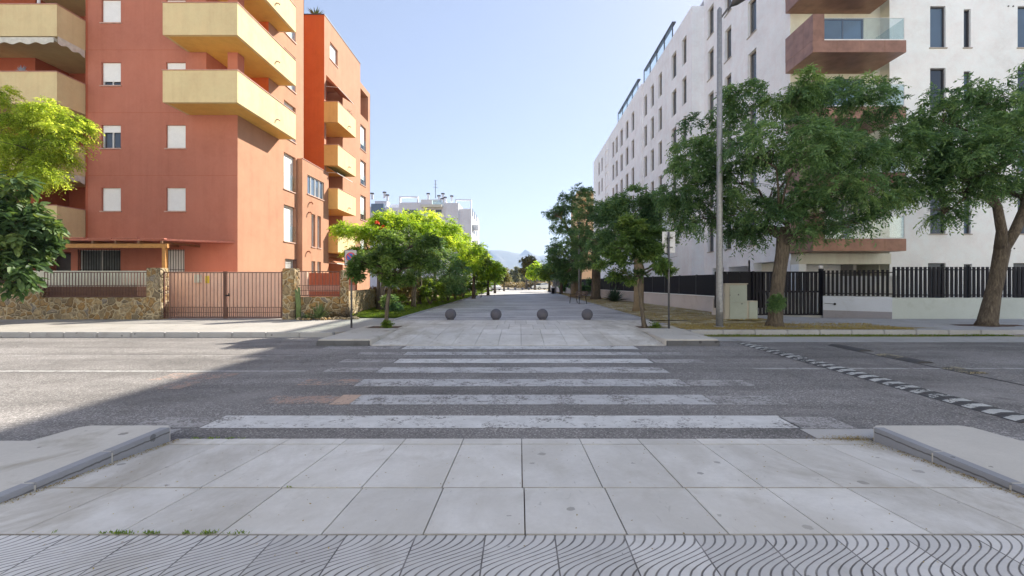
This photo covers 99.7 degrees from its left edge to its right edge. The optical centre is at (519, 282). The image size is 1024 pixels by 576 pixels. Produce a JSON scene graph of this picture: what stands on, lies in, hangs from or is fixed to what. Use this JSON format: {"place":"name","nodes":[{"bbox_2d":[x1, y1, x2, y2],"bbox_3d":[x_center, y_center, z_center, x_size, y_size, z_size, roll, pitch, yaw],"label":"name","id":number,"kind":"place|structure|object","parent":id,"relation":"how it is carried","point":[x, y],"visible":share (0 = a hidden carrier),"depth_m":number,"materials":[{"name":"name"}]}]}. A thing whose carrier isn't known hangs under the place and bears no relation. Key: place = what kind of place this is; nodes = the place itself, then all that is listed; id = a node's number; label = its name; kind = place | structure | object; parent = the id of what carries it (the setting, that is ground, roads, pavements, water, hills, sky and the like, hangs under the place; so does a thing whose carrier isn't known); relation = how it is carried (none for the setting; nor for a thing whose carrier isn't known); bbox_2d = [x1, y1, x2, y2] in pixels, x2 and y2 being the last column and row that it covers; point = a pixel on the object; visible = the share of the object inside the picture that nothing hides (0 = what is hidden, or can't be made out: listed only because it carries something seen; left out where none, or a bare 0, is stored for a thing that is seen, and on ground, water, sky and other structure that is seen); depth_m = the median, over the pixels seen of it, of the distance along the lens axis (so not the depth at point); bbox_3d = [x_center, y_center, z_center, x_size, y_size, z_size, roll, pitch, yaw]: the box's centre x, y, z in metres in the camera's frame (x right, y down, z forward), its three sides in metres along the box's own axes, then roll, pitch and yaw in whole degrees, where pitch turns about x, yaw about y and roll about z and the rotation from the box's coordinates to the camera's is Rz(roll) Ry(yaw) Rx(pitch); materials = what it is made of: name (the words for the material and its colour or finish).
{"place":"outdoors","nodes":[
{"label":"outdoors","id":0,"kind":"place"},
{"bbox_2d":[0,425,169,491],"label":"pavement","id":1,"kind":"structure","parent":0,"point":[21,462],"depth_m":3.84,"materials":[{"name":"concrete"}]},
{"bbox_2d":[0,427,169,502],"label":"kerb","id":2,"kind":"structure","parent":1,"relation":"on","point":[149,440],"depth_m":3.62,"materials":[{"name":"concrete"}]},
{"bbox_2d":[0,318,394,334],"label":"pavement","id":3,"kind":"structure","parent":0,"point":[161,325],"depth_m":14.88,"materials":[{"name":"concrete"}]},
{"bbox_2d":[0,170,70,302],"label":"rubber tree","id":4,"kind":"object","parent":3,"relation":"on","point":[33,233],"visible":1,"depth_m":13.05,"materials":[{"name":"green plant"}]},
{"bbox_2d":[0,84,104,199],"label":"feathery tree","id":5,"kind":"object","parent":3,"relation":"on","point":[34,153],"visible":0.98,"depth_m":15.07,"materials":[{"name":"green plant"}]},
{"bbox_2d":[0,268,168,319],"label":"stone wall","id":6,"kind":"structure","parent":3,"relation":"on","point":[149,305],"depth_m":17.30,"materials":[{"name":"brown stone"}]},
{"bbox_2d":[48,287,144,295],"bbox_3d":[-17.800,0.820,17.925,5.600,1.310,0.050,0,0,0],"label":"hoarding","id":7,"kind":"object","parent":6,"relation":"on","point":[99,291],"depth_m":17.90,"materials":[{"name":"brown metal"}]},
{"bbox_2d":[33,271,145,286],"bbox_3d":[-17.802,-0.145,18.015,5.597,0.700,0.030,0,0,0],"label":"slat screen","id":8,"kind":"object","parent":7,"relation":"attached to","point":[40,274],"visible":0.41,"depth_m":18.00,"materials":[{"name":"metal"}]},
{"bbox_2d":[164,271,281,318],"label":"driveway gate","id":9,"kind":"structure","parent":6,"relation":"attached to","point":[225,307],"depth_m":17.44,"materials":[{"name":"brown metal"}]},
{"bbox_2d":[169,316,280,318],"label":"driveway","id":10,"kind":"structure","parent":0,"point":[227,318],"depth_m":17.83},
{"bbox_2d":[63,237,234,267],"bbox_3d":[-18.310,-0.250,19.480,9.380,3.450,2.280,0,0,0],"label":"pergola","id":11,"kind":"object","parent":10,"relation":"on","point":[164,244],"visible":0.67,"depth_m":18.55,"materials":[{"name":"brown wood"}]},
{"bbox_2d":[0,0,328,283],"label":"apartment building","id":12,"kind":"structure","parent":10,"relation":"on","point":[193,110],"depth_m":20.65,"materials":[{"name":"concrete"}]},
{"bbox_2d":[56,253,70,270],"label":"window","id":13,"kind":"structure","parent":12,"relation":"in","point":[64,264],"depth_m":21.80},
{"bbox_2d":[78,249,120,270],"bbox_3d":[-20.089,-0.610,20.710,2.089,1.950,0.220,0,0,0],"label":"window","id":14,"kind":"structure","parent":12,"relation":"in","point":[91,260],"depth_m":20.77,"materials":[{"name":"grey glass"}]},
{"bbox_2d":[99,188,121,211],"bbox_3d":[-19.547,-3.954,20.715,1.031,1.158,0.230,0,0,0],"label":"window","id":15,"kind":"structure","parent":12,"relation":"in","point":[111,196],"depth_m":20.73,"materials":[{"name":"white plastic"}]},
{"bbox_2d":[99,126,121,148],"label":"window","id":16,"kind":"structure","parent":12,"relation":"in","point":[112,138],"depth_m":20.80,"materials":[{"name":"white glass"}]},
{"bbox_2d":[99,63,121,86],"bbox_3d":[-19.547,-9.954,20.715,1.031,1.158,0.230,0,0,0],"label":"window","id":17,"kind":"structure","parent":12,"relation":"in","point":[111,71],"depth_m":20.73,"materials":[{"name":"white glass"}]},
{"bbox_2d":[99,1,121,23],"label":"window","id":18,"kind":"structure","parent":12,"relation":"in","point":[111,9],"depth_m":20.73,"materials":[{"name":"white plastic"}]},
{"bbox_2d":[164,188,186,211],"bbox_3d":[-16.456,-3.953,20.675,1.043,1.156,0.149,0,0,0],"label":"window","id":19,"kind":"structure","parent":12,"relation":"in","point":[176,196],"depth_m":20.73,"materials":[{"name":"white plastic"}]},
{"bbox_2d":[164,126,186,148],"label":"window","id":20,"kind":"structure","parent":12,"relation":"in","point":[176,134],"depth_m":20.73,"materials":[{"name":"white plastic"}]},
{"bbox_2d":[168,249,184,271],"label":"window","id":21,"kind":"structure","parent":12,"relation":"in","point":[176,258],"depth_m":20.72,"materials":[{"name":"white glass"}]},
{"bbox_2d":[283,205,296,243],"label":"window","id":22,"kind":"structure","parent":12,"relation":"in","point":[288,211],"depth_m":25.49,"materials":[{"name":"white glass"}]},
{"bbox_2d":[283,154,296,193],"bbox_3d":[-13.565,-6.413,25.350,0.230,2.156,1.400,0,0,0],"label":"window","id":23,"kind":"structure","parent":12,"relation":"in","point":[288,161],"depth_m":25.49,"materials":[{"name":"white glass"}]},
{"bbox_2d":[307,175,324,200],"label":"window","id":24,"kind":"structure","parent":12,"relation":"in","point":[314,187],"depth_m":27.93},
{"bbox_2d":[309,273,356,296],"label":"garden wall","id":25,"kind":"structure","parent":10,"relation":"on","point":[325,279],"depth_m":23.40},
{"bbox_2d":[169,272,308,315],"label":"yard wall","id":26,"kind":"structure","parent":0,"point":[241,288],"depth_m":18.90,"materials":[{"name":"metal"}]},
{"bbox_2d":[304,14,369,289],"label":"apartment building","id":27,"kind":"structure","parent":0,"point":[336,140],"depth_m":31.41,"materials":[{"name":"orange paint"}]},
{"bbox_2d":[352,290,491,317],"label":"lawn","id":28,"kind":"structure","parent":0,"point":[412,309],"depth_m":22.43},
{"bbox_2d":[326,210,442,309],"bbox_3d":[-7.072,-1.294,23.199,6.068,5.638,3.552,0,0,-35],"label":"flame tree","id":29,"kind":"object","parent":28,"relation":"on","point":[367,231],"visible":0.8,"depth_m":22.56,"materials":[{"name":"green plant"}]},
{"bbox_2d":[378,294,404,311],"bbox_3d":[-6.358,1.057,21.412,1.329,1.032,1.032,0,0,0],"label":"shrub","id":30,"kind":"object","parent":28,"relation":"on","point":[394,306],"visible":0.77,"depth_m":21.22,"materials":[{"name":"green plant"}]},
{"bbox_2d":[368,207,470,304],"bbox_3d":[-5.810,-1.631,27.205,7.133,6.313,4.805,0,0,-37],"label":"flame tree","id":31,"kind":"object","parent":28,"relation":"on","point":[451,232],"visible":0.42,"depth_m":27.00,"materials":[{"name":"green plant"}]},
{"bbox_2d":[409,281,446,304],"bbox_3d":[-5.930,0.674,28.034,2.571,1.627,2.335,0,0,0],"label":"shrub","id":32,"kind":"object","parent":28,"relation":"on","point":[428,293],"visible":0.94,"depth_m":27.72,"materials":[{"name":"green plant"}]},
{"bbox_2d":[397,235,472,306],"bbox_3d":[-4.822,-0.791,25.715,5.407,4.633,3.570,0,0,-39],"label":"lawn tree","id":33,"kind":"object","parent":28,"relation":"on","point":[452,264],"visible":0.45,"depth_m":25.38,"materials":[{"name":"green plant"}]},
{"bbox_2d":[423,274,464,301],"bbox_3d":[-5.444,0.381,31.125,2.566,2.210,2.776,0,0,38],"label":"shrub","id":34,"kind":"object","parent":28,"relation":"on","point":[454,292],"visible":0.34,"depth_m":30.77,"materials":[{"name":"green plant"}]},
{"bbox_2d":[433,224,490,300],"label":"flame tree","id":35,"kind":"object","parent":28,"relation":"on","point":[478,253],"visible":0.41,"depth_m":33.40,"materials":[{"name":"green plant"}]},
{"bbox_2d":[304,0,702,255],"label":"sky","id":36,"kind":"structure","parent":0,"point":[509,106],"materials":[{"name":"blue"}]},
{"bbox_2d":[0,439,1023,534],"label":"crossing pavement","id":37,"kind":"structure","parent":0,"point":[721,486],"depth_m":3.15,"materials":[{"name":"concrete"}]},
{"bbox_2d":[51,436,291,534],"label":"grass","id":38,"kind":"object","parent":37,"relation":"on","point":[158,532],"visible":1,"depth_m":2.54,"materials":[{"name":"green plant"}]},
{"bbox_2d":[0,434,1023,570],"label":"fallen leaves","id":39,"kind":"object","parent":37,"relation":"on","point":[913,456],"visible":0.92,"depth_m":3.54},
{"bbox_2d":[0,334,1023,454],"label":"road","id":40,"kind":"structure","parent":0,"point":[35,405],"depth_m":6.70,"materials":[{"name":"asphalt"}]},
{"bbox_2d":[0,370,308,371],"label":"lane line","id":41,"kind":"object","parent":40,"relation":"on","point":[153,370],"visible":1,"depth_m":7.97,"materials":[{"name":"paint"}]},
{"bbox_2d":[0,332,333,336],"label":"kerb","id":42,"kind":"structure","parent":40,"relation":"on","point":[165,334],"depth_m":12.82,"materials":[{"name":"concrete"}]},
{"bbox_2d":[135,417,220,426],"bbox_3d":[-4.000,1.622,5.020,0.800,0.001,0.360,0,0,0],"label":"old stripe","id":43,"kind":"object","parent":40,"relation":"on","point":[185,421],"visible":0.76,"depth_m":5.05,"materials":[{"name":"paint"}]},
{"bbox_2d":[150,373,239,379],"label":"old stripe","id":44,"kind":"object","parent":40,"relation":"on","point":[197,376],"visible":1,"depth_m":7.47,"materials":[{"name":"red paint"}]},
{"bbox_2d":[261,396,339,402],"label":"old stripe","id":45,"kind":"object","parent":40,"relation":"on","point":[302,399],"visible":1,"depth_m":6.00,"materials":[{"name":"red paint"}]},
{"bbox_2d":[297,379,361,384],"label":"old stripe","id":46,"kind":"object","parent":40,"relation":"on","point":[330,382],"visible":1,"depth_m":7.02,"materials":[{"name":"white paint"}]},
{"bbox_2d":[316,341,369,345],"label":"kerb front","id":47,"kind":"structure","parent":40,"relation":"on","point":[342,343],"depth_m":11.09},
{"bbox_2d":[321,346,401,348],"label":"old stripe","id":48,"kind":"object","parent":40,"relation":"on","point":[362,347],"visible":1,"depth_m":10.81,"materials":[{"name":"paint"}]},
{"bbox_2d":[318,325,407,344],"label":"sidewalk","id":49,"kind":"structure","parent":40,"relation":"on","point":[371,335],"depth_m":12.26,"materials":[{"name":"concrete"}]},
{"bbox_2d":[200,416,798,427],"bbox_3d":[-0.220,1.621,5.045,6.720,0.001,0.450,0,0,0],"label":"zebra stripe","id":50,"kind":"object","parent":40,"relation":"on","point":[501,422],"visible":1,"depth_m":5.01,"materials":[{"name":"white paint"}]},
{"bbox_2d":[402,346,637,348],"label":"zebra stripe","id":51,"kind":"object","parent":40,"relation":"on","point":[519,347],"visible":1,"depth_m":10.80,"materials":[{"name":"white paint"}]},
{"bbox_2d":[354,379,688,385],"bbox_3d":[0.030,1.621,7.010,5.280,0.001,0.500,0,0,0],"label":"zebra stripe","id":52,"kind":"object","parent":40,"relation":"on","point":[521,382],"visible":1,"depth_m":7.01,"materials":[{"name":"paint"}]},
{"bbox_2d":[375,367,669,372],"bbox_3d":[0.040,1.621,8.030,5.320,0.001,0.500,0,0,0],"label":"zebra stripe","id":53,"kind":"object","parent":40,"relation":"on","point":[521,370],"visible":1,"depth_m":7.97,"materials":[{"name":"paint"}]},
{"bbox_2d":[403,352,641,354],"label":"zebra stripe","id":54,"kind":"object","parent":40,"relation":"on","point":[522,353],"visible":1,"depth_m":9.89,"materials":[{"name":"paint"}]},
{"bbox_2d":[394,359,652,362],"bbox_3d":[0.070,1.621,8.965,5.260,0.001,0.470,0,0,0],"label":"zebra stripe","id":55,"kind":"object","parent":40,"relation":"on","point":[523,361],"visible":1,"depth_m":8.88,"materials":[{"name":"white paint"}]},
{"bbox_2d":[350,395,715,403],"bbox_3d":[0.175,1.621,6.000,4.910,0.001,0.500,0,0,0],"label":"zebra stripe","id":56,"kind":"object","parent":40,"relation":"on","point":[531,399],"visible":1,"depth_m":5.99,"materials":[{"name":"paint"}]},
{"bbox_2d":[629,325,717,344],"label":"planter kerb","id":57,"kind":"structure","parent":40,"relation":"on","point":[664,335],"depth_m":12.26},
{"bbox_2d":[662,232,674,327],"bbox_3d":[4.808,-0.086,13.921,0.420,3.122,0.107,0,0,0],"label":"road sign","id":58,"kind":"object","parent":57,"relation":"on","point":[669,248],"visible":0.92,"depth_m":13.95,"materials":[{"name":"metal"}]},
{"bbox_2d":[666,341,719,345],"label":"kerb front","id":59,"kind":"structure","parent":40,"relation":"on","point":[692,343],"depth_m":11.09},
{"bbox_2d":[683,380,754,385],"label":"old stripe","id":60,"kind":"object","parent":40,"relation":"on","point":[717,383],"visible":1,"depth_m":6.95,"materials":[{"name":"paint"}]},
{"bbox_2d":[706,396,789,404],"bbox_3d":[3.125,1.622,5.975,0.950,0.001,0.450,0,0,0],"label":"old stripe","id":61,"kind":"object","parent":40,"relation":"on","point":[745,400],"visible":1,"depth_m":5.95,"materials":[{"name":"paint"}]},
{"bbox_2d":[780,417,856,428],"bbox_3d":[3.435,1.621,5.010,0.630,0.001,0.420,0,0,0],"label":"zebra stripe","id":62,"kind":"object","parent":40,"relation":"on","point":[816,422],"visible":1,"depth_m":4.97,"materials":[{"name":"paint"}]},
{"bbox_2d":[801,429,872,437],"bbox_3d":[3.575,1.622,4.645,0.950,0.001,0.290,0,0,0],"label":"patch","id":63,"kind":"object","parent":40,"relation":"on","point":[819,433],"visible":0.73,"depth_m":4.68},
{"bbox_2d":[689,330,1011,334],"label":"kerb","id":64,"kind":"structure","parent":40,"relation":"on","point":[845,332],"depth_m":13.40,"materials":[{"name":"concrete"}]},
{"bbox_2d":[711,337,1023,341],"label":"gravel patch","id":65,"kind":"object","parent":40,"relation":"on","point":[885,339],"visible":0.68,"depth_m":12.31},
{"bbox_2d":[738,342,1023,422],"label":"speed bump","id":66,"kind":"object","parent":40,"relation":"on","point":[994,411],"visible":1,"depth_m":6.55},
{"bbox_2d":[828,344,1023,385],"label":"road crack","id":67,"kind":"object","parent":40,"relation":"on","point":[955,369],"visible":1,"depth_m":8.82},
{"bbox_2d":[955,335,1023,336],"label":"gutter","id":68,"kind":"object","parent":40,"relation":"on","point":[992,336],"depth_m":13.01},
{"bbox_2d":[704,335,958,336],"bbox_3d":[9.816,1.617,13.118,10.179,0.001,0.475,0,0,0],"label":"moss strip","id":69,"kind":"object","parent":68,"relation":"on","point":[827,336],"visible":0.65,"depth_m":12.98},
{"bbox_2d":[704,334,1013,335],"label":"kerb weeds","id":70,"kind":"object","parent":69,"relation":"on","point":[867,335],"visible":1,"depth_m":13.17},
{"bbox_2d":[0,535,1023,575],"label":"tactile pavement","id":71,"kind":"structure","parent":0,"point":[535,555],"depth_m":2.34,"materials":[{"name":"concrete"}]},
{"bbox_2d":[371,320,664,345],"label":"promenade slabs","id":72,"kind":"structure","parent":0,"point":[518,333],"depth_m":12.87,"materials":[{"name":"concrete"}]},
{"bbox_2d":[489,287,547,289],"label":"sandy lot","id":73,"kind":"structure","parent":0,"point":[520,289],"depth_m":93.63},
{"bbox_2d":[370,180,478,289],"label":"apartment building","id":74,"kind":"structure","parent":73,"relation":"on","point":[468,219],"depth_m":80.20,"materials":[{"name":"white paint"}]},
{"bbox_2d":[516,254,536,288],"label":"verge tree","id":75,"kind":"object","parent":73,"relation":"on","point":[526,261],"visible":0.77,"depth_m":99.39,"materials":[{"name":"green plant"}]},
{"bbox_2d":[398,290,640,319],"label":"promenade","id":76,"kind":"structure","parent":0,"point":[518,304],"depth_m":24.67,"materials":[{"name":"concrete"}]},
{"bbox_2d":[460,242,493,298],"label":"lawn tree","id":77,"kind":"object","parent":76,"relation":"on","point":[489,263],"visible":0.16,"depth_m":39.49,"materials":[{"name":"green plant"}]},
{"bbox_2d":[477,253,504,294],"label":"lawn tree","id":78,"kind":"object","parent":76,"relation":"on","point":[494,273],"visible":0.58,"depth_m":49.16,"materials":[{"name":"green plant"}]},
{"bbox_2d":[488,249,570,268],"bbox_3d":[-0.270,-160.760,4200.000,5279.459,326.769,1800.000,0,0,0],"label":"mountains","id":79,"kind":"structure","parent":0,"point":[508,259],"depth_m":4047.43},
{"bbox_2d":[556,292,766,320],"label":"verge","id":80,"kind":"structure","parent":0,"point":[701,317],"depth_m":21.22,"materials":[{"name":"plant"}]},
{"bbox_2d":[535,264,570,293],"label":"verge tree","id":81,"kind":"object","parent":80,"relation":"on","point":[542,272],"visible":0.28,"depth_m":55.56,"materials":[{"name":"green plant"}]},
{"bbox_2d":[539,182,596,297],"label":"verge tree","id":82,"kind":"object","parent":80,"relation":"on","point":[560,212],"visible":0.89,"depth_m":42.05,"materials":[{"name":"green plant"}]},
{"bbox_2d":[560,197,633,299],"bbox_3d":[6.281,-2.843,35.788,6.383,8.736,5.591,0,0,0],"label":"verge tree","id":83,"kind":"object","parent":80,"relation":"on","point":[578,242],"visible":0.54,"depth_m":35.26,"materials":[{"name":"green plant"}]},
{"bbox_2d":[581,182,682,310],"bbox_3d":[5.761,-1.784,22.017,5.356,6.618,3.491,0,0,0],"label":"verge tree","id":84,"kind":"object","parent":80,"relation":"on","point":[616,206],"visible":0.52,"depth_m":21.74,"materials":[{"name":"green plant"}]},
{"bbox_2d":[553,275,713,311],"bbox_3d":[7.533,0.595,46.088,0.260,2.060,53.818,0,0,-5],"label":"panel fence","id":85,"kind":"object","parent":80,"relation":"on","point":[695,292],"visible":0.41,"depth_m":25.85,"materials":[{"name":"concrete"}]},
{"bbox_2d":[723,283,747,320],"bbox_3d":[8.495,0.775,17.240,0.931,1.500,0.560,0,0,0],"label":"utility cabinet","id":86,"kind":"object","parent":80,"relation":"on","point":[734,300],"visible":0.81,"depth_m":16.98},
{"bbox_2d":[594,0,1023,313],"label":"apartment building","id":87,"kind":"structure","parent":0,"point":[918,46],"depth_m":20.62,"materials":[{"name":"white paint"}]},
{"bbox_2d":[824,19,862,38],"bbox_3d":[15.675,-11.740,21.010,1.946,2.096,0.080,0,0,0],"label":"window","id":88,"kind":"structure","parent":87,"relation":"in","point":[833,28],"depth_m":21.02,"materials":[{"name":"glass"}]},
{"bbox_2d":[930,69,944,110],"bbox_3d":[19.733,-9.124,20.455,0.830,2.018,0.210,0,0,0],"label":"window","id":89,"kind":"structure","parent":87,"relation":"in","point":[936,75],"depth_m":20.53,"materials":[{"name":"grey glass"}]},
{"bbox_2d":[929,7,947,48],"bbox_3d":[19.733,-12.054,20.455,0.830,2.018,0.210,0,0,0],"label":"window","id":90,"kind":"structure","parent":87,"relation":"in","point":[936,13],"depth_m":20.53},
{"bbox_2d":[1017,7,1023,48],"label":"window","id":91,"kind":"structure","parent":87,"relation":"in","point":[1020,9],"depth_m":20.53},
{"bbox_2d":[651,316,1023,333],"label":"pavement","id":92,"kind":"structure","parent":0,"point":[936,324],"depth_m":16.06,"materials":[{"name":"concrete"}]},
{"bbox_2d":[653,320,765,323],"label":"verge litter","id":93,"kind":"object","parent":92,"relation":"on","point":[696,322],"visible":0.6,"depth_m":16.38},
{"bbox_2d":[714,0,744,326],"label":"street lamp","id":94,"kind":"object","parent":92,"relation":"on","point":[719,247],"visible":0.91,"depth_m":14.32,"materials":[{"name":"metal"}]},
{"bbox_2d":[712,272,762,314],"bbox_3d":[9.773,0.565,19.350,2.292,2.120,0.200,0,0,0],"label":"panel fence","id":95,"kind":"object","parent":92,"relation":"on","point":[737,277],"visible":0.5,"depth_m":19.25,"materials":[{"name":"black metal"}]},
{"bbox_2d":[659,323,836,328],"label":"verge litter","id":96,"kind":"object","parent":92,"relation":"on","point":[735,326],"visible":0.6,"depth_m":14.53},
{"label":"bare soil","id":97,"kind":"structure","parent":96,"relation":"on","visible":0},
{"bbox_2d":[647,63,945,326],"bbox_3d":[9.865,-2.979,15.095,9.718,9.062,5.724,0,0,-15],"label":"street tree","id":98,"kind":"object","parent":97,"relation":"on","point":[830,148],"visible":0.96,"depth_m":14.12,"materials":[{"name":"green plant"}]},
{"bbox_2d":[765,292,787,313],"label":"trunk shoots","id":99,"kind":"object","parent":98,"relation":"attached to","point":[777,303],"visible":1,"depth_m":13.98,"materials":[{"name":"green plant"}]},
{"bbox_2d":[752,265,823,317],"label":"pedestrian gate","id":100,"kind":"structure","parent":92,"relation":"on","point":[797,303],"depth_m":19.18,"materials":[{"name":"black metal"}]},
{"bbox_2d":[665,322,916,329],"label":"kerb weeds","id":101,"kind":"object","parent":92,"relation":"on","point":[796,328],"visible":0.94,"depth_m":14.20,"materials":[{"name":"plant"}]},
{"bbox_2d":[823,270,899,318],"bbox_3d":[14.572,0.545,18.503,2.626,2.160,0.670,0,0,34],"label":"slatted fence","id":102,"kind":"object","parent":92,"relation":"on","point":[855,296],"visible":0.95,"depth_m":18.37,"materials":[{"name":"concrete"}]},
{"bbox_2d":[892,267,1023,318],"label":"slatted fence","id":103,"kind":"object","parent":92,"relation":"on","point":[940,308],"visible":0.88,"depth_m":17.70,"materials":[{"name":"black metal"}]},
{"bbox_2d":[952,324,1021,326],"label":"bare soil","id":104,"kind":"structure","parent":92,"relation":"on","point":[1002,325],"depth_m":14.86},
{"bbox_2d":[871,69,1023,325],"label":"street tree","id":105,"kind":"object","parent":104,"relation":"on","point":[993,130],"visible":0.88,"depth_m":14.18,"materials":[{"name":"green plant"}]},
{"bbox_2d":[873,425,1023,490],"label":"pavement","id":106,"kind":"structure","parent":0,"point":[1000,454],"depth_m":3.93,"materials":[{"name":"concrete"}]},
{"bbox_2d":[874,427,1023,494],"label":"kerb","id":107,"kind":"structure","parent":106,"relation":"on","point":[893,439],"depth_m":3.69,"materials":[{"name":"concrete"}]},
{"label":"ground","id":108,"kind":"structure","parent":0,"visible":0},
{"bbox_2d":[282,268,438,319],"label":"stone wall","id":109,"kind":"structure","parent":108,"relation":"on","point":[363,299],"depth_m":17.68,"materials":[{"name":"brown stone"}]},
{"bbox_2d":[369,326,663,327],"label":"tree pit soil","id":110,"kind":"object","parent":108,"relation":"on","point":[401,326],"visible":0.18,"depth_m":14.31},
{"bbox_2d":[342,223,444,320],"bbox_3d":[-4.144,-0.258,14.285,3.308,3.575,2.061,0,0,-7],"label":"citrus tree","id":111,"kind":"object","parent":110,"relation":"on","point":[388,259],"visible":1,"depth_m":14.00,"materials":[{"name":"green plant"}]},
{"bbox_2d":[591,211,679,327],"bbox_3d":[3.766,-0.430,14.297,2.869,3.952,2.184,0,0,23],"label":"citrus tree","id":112,"kind":"object","parent":110,"relation":"on","point":[640,237],"visible":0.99,"depth_m":14.03,"materials":[{"name":"green plant"}]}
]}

